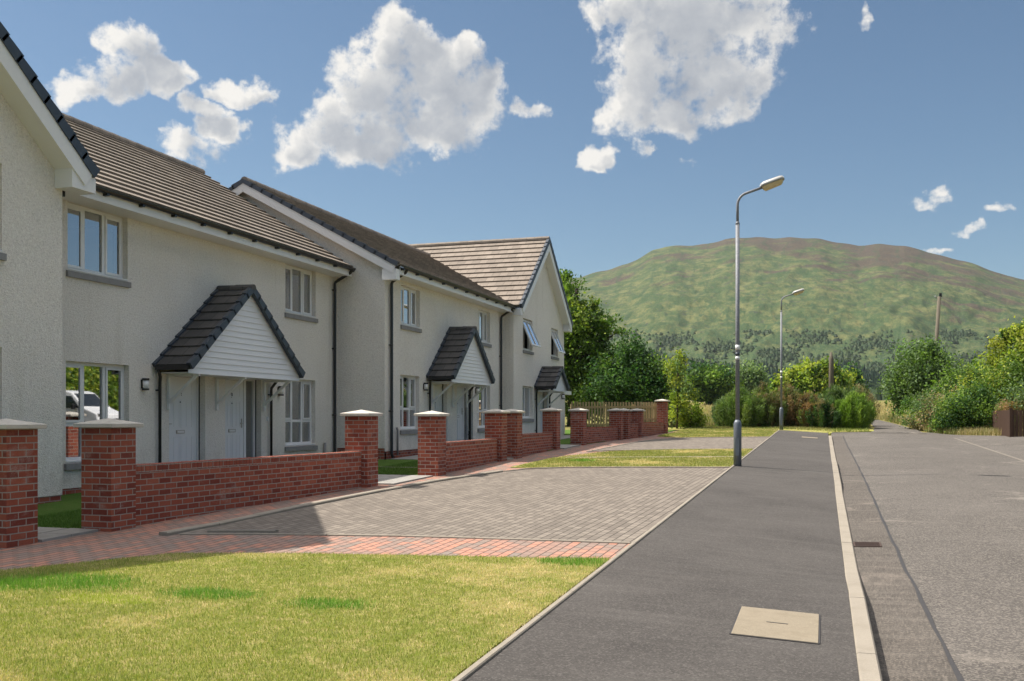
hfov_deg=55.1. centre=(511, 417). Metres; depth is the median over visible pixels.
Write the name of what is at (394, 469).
garden grass
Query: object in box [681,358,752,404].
field tree
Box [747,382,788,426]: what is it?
broom bush
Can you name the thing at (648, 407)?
picket fence
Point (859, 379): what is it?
field tree
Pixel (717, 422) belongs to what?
broom bush
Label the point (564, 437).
garden path
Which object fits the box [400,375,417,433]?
window
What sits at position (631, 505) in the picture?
first drive
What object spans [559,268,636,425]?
broadleaf tree
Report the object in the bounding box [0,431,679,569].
brick paving
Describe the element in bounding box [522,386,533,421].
window
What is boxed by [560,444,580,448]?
garden path
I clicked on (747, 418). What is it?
broom bush
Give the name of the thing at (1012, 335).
broadleaf tree
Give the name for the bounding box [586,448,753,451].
drive kerb
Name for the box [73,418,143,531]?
brick pillar
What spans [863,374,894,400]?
wood
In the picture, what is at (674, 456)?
worn strip
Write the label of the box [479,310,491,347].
window
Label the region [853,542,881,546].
drain grating
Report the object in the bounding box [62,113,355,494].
terraced house
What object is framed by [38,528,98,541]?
garden path
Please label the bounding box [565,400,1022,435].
ground
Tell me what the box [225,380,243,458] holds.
door
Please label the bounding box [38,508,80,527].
garden grass
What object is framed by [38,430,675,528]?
garden lawn
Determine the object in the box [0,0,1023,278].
sky
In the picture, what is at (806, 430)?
verge grass
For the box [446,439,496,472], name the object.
garden wall
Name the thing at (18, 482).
brick pillar
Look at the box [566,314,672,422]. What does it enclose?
dark bush
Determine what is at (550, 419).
brick pillar
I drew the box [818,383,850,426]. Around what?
broom bush
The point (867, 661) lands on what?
road kerb
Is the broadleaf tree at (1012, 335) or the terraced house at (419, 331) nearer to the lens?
the terraced house at (419, 331)
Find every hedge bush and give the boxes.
[893,390,929,418]
[894,380,960,430]
[905,349,988,408]
[922,370,1002,432]
[945,349,1023,424]
[985,364,1023,426]
[994,397,1023,421]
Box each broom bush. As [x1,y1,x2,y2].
[710,392,728,425]
[713,386,765,426]
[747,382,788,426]
[770,380,801,426]
[787,390,817,427]
[801,395,844,427]
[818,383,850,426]
[832,391,877,428]
[847,383,881,423]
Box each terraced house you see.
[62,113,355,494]
[227,176,516,459]
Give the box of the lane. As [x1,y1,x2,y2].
[871,420,925,433]
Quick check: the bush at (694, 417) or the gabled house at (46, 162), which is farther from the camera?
the bush at (694, 417)
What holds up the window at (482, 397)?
in the terraced house at (419, 331)
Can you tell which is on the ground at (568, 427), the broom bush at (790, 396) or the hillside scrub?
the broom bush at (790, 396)
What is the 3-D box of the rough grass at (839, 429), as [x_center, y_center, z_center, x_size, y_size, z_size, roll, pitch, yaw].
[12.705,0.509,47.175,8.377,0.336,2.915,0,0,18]
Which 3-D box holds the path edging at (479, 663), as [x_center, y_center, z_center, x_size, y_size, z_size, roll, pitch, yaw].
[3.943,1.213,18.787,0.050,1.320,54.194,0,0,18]
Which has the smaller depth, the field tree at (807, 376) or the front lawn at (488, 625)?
the front lawn at (488, 625)
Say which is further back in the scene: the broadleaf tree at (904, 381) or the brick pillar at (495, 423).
the broadleaf tree at (904, 381)
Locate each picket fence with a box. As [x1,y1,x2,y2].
[570,402,655,426]
[636,402,656,421]
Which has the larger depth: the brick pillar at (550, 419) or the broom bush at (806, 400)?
the broom bush at (806, 400)
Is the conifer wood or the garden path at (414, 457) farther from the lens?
the conifer wood
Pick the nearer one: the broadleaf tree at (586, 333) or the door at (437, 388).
the door at (437, 388)
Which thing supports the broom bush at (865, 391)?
on the ground at (568, 427)
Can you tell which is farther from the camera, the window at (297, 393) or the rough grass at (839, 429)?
the rough grass at (839, 429)
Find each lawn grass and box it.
[658,427,777,436]
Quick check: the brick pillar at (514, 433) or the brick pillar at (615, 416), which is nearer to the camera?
the brick pillar at (514, 433)
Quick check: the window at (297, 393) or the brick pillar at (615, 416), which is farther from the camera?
the brick pillar at (615, 416)
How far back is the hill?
1362.64 m
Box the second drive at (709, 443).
[591,437,768,450]
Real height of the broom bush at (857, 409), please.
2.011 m
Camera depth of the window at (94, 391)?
16.99 m
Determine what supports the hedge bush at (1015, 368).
on the ground at (568, 427)
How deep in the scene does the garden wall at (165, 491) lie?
14.11 m
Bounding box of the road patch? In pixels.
[832,436,957,680]
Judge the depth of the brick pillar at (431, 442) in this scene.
19.79 m
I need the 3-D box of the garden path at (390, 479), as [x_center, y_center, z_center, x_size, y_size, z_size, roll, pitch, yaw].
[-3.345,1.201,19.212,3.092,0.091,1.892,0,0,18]
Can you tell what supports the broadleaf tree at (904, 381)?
on the ground at (568, 427)
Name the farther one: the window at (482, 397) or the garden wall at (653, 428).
the garden wall at (653, 428)
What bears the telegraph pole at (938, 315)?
on the ground at (568, 427)
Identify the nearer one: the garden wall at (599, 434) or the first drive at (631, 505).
the first drive at (631, 505)
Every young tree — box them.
[658,347,700,428]
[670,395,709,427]
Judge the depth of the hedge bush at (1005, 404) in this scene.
41.14 m
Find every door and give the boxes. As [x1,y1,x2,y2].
[169,377,195,461]
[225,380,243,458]
[435,386,440,411]
[457,387,463,440]
[540,393,542,432]
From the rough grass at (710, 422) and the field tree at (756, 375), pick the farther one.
the field tree at (756, 375)
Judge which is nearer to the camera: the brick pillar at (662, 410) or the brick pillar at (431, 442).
the brick pillar at (431, 442)
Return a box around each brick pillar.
[0,418,46,547]
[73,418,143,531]
[340,410,382,487]
[414,411,449,475]
[482,409,509,461]
[506,409,524,458]
[540,408,562,449]
[568,408,588,444]
[607,408,625,439]
[622,408,631,438]
[630,408,644,437]
[655,399,669,432]
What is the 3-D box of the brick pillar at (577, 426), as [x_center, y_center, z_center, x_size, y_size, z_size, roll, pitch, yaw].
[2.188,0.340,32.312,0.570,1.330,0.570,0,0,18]
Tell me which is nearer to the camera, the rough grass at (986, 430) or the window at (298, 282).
the window at (298, 282)
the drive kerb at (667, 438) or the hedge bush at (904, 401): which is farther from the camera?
the hedge bush at (904, 401)
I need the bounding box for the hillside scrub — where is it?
[578,328,1013,374]
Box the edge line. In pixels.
[955,438,1023,460]
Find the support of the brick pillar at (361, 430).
on the ground at (568, 427)
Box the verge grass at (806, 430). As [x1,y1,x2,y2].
[668,427,873,433]
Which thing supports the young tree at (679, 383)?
on the ground at (568, 427)
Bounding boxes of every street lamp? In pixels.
[734,176,784,465]
[779,288,803,429]
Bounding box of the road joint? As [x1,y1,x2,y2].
[843,436,964,680]
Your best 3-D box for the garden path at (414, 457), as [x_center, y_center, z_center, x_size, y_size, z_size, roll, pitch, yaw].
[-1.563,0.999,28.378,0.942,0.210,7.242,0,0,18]
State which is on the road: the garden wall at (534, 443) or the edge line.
the edge line
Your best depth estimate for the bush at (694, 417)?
47.82 m
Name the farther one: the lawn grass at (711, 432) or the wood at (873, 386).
the wood at (873, 386)
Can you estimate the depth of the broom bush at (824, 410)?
46.90 m
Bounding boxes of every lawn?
[0,553,608,680]
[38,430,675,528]
[511,449,752,467]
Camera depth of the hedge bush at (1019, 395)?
41.52 m
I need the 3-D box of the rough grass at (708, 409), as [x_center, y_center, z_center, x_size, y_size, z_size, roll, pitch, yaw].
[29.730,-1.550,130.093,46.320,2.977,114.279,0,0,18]
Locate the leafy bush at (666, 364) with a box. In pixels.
[650,348,693,426]
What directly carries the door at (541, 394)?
in the gabled house at (523, 275)
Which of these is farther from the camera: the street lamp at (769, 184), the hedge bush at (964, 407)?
the hedge bush at (964, 407)
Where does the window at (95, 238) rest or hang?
in the terraced house at (199, 314)
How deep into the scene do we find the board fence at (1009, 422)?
38.19 m
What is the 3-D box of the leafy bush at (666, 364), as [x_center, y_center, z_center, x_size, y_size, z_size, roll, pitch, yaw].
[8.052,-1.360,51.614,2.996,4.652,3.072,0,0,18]
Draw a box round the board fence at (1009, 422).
[992,408,1023,436]
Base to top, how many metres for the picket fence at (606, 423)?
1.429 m
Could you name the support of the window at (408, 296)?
in the terraced house at (419, 331)
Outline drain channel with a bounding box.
[207,529,278,532]
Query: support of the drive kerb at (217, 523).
on the ground at (568, 427)
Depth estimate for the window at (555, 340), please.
39.27 m
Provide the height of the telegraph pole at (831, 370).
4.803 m
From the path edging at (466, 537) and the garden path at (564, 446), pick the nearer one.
the path edging at (466, 537)
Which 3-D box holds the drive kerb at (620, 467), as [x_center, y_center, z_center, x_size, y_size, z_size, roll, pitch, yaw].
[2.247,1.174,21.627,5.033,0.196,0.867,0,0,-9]
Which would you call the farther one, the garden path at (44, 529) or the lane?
the lane
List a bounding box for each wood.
[658,360,893,382]
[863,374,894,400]
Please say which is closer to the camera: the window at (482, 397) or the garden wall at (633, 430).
the window at (482, 397)
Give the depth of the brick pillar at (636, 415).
37.87 m
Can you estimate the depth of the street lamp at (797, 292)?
44.93 m
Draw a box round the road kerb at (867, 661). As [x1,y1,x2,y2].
[829,436,881,680]
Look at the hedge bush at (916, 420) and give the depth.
45.24 m
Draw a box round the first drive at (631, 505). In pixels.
[184,468,727,542]
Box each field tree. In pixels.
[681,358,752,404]
[732,358,775,396]
[768,355,865,397]
[841,361,869,395]
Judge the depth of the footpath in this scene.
8.00 m
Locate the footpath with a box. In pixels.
[464,430,858,680]
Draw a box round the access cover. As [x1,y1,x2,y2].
[729,606,820,644]
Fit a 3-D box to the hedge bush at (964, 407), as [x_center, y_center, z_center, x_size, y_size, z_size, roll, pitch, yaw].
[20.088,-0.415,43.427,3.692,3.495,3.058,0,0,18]
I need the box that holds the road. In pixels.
[831,432,1023,680]
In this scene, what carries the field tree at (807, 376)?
on the ground at (568, 427)
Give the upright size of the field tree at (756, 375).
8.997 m
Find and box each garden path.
[38,527,66,533]
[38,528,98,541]
[378,474,432,484]
[393,455,417,459]
[560,435,569,439]
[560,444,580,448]
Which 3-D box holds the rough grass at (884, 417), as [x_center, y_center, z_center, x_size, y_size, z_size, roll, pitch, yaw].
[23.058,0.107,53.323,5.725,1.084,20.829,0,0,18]
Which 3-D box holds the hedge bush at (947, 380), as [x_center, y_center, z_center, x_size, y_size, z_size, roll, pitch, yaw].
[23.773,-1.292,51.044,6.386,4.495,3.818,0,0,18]
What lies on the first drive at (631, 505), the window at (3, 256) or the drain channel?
the drain channel
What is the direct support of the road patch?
on the road
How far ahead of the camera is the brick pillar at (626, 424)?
36.60 m
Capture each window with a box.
[0,250,6,260]
[64,361,123,469]
[66,203,130,287]
[255,380,317,456]
[284,264,317,322]
[400,286,421,332]
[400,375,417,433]
[468,387,486,439]
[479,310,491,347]
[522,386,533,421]
[523,319,540,354]
[551,329,564,360]
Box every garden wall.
[136,451,360,524]
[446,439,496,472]
[522,432,552,456]
[586,426,617,443]
[630,423,638,437]
[644,422,663,436]
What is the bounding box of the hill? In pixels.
[568,237,1023,372]
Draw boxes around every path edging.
[180,533,630,543]
[452,430,778,680]
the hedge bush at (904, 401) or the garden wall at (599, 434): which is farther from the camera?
the hedge bush at (904, 401)
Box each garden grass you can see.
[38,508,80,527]
[378,460,417,474]
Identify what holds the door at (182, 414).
in the terraced house at (199, 314)
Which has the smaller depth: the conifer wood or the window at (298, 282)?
the window at (298, 282)
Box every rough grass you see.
[565,401,987,415]
[668,412,870,427]
[687,425,868,431]
[876,412,1022,431]
[927,424,1001,435]
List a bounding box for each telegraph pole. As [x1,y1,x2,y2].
[829,352,833,388]
[932,293,941,370]
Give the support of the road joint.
on the road
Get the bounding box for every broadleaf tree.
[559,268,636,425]
[876,333,964,419]
[975,316,1023,384]
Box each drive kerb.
[159,470,502,535]
[504,466,729,471]
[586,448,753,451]
[592,436,769,450]
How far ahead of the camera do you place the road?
12.66 m
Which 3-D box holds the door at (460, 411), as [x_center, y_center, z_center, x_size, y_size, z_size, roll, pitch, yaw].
[-1.682,-0.054,30.458,0.096,1.769,0.923,0,0,18]
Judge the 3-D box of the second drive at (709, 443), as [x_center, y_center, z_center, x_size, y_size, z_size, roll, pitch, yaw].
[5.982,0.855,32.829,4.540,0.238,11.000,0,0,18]
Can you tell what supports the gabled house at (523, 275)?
on the ground at (568, 427)
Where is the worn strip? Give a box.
[570,456,742,457]
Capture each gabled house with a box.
[0,22,99,503]
[408,236,572,435]
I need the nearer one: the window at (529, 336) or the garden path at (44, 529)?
the garden path at (44, 529)
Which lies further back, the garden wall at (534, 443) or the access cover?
the garden wall at (534, 443)
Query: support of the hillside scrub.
on the hill
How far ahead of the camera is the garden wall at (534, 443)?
27.52 m

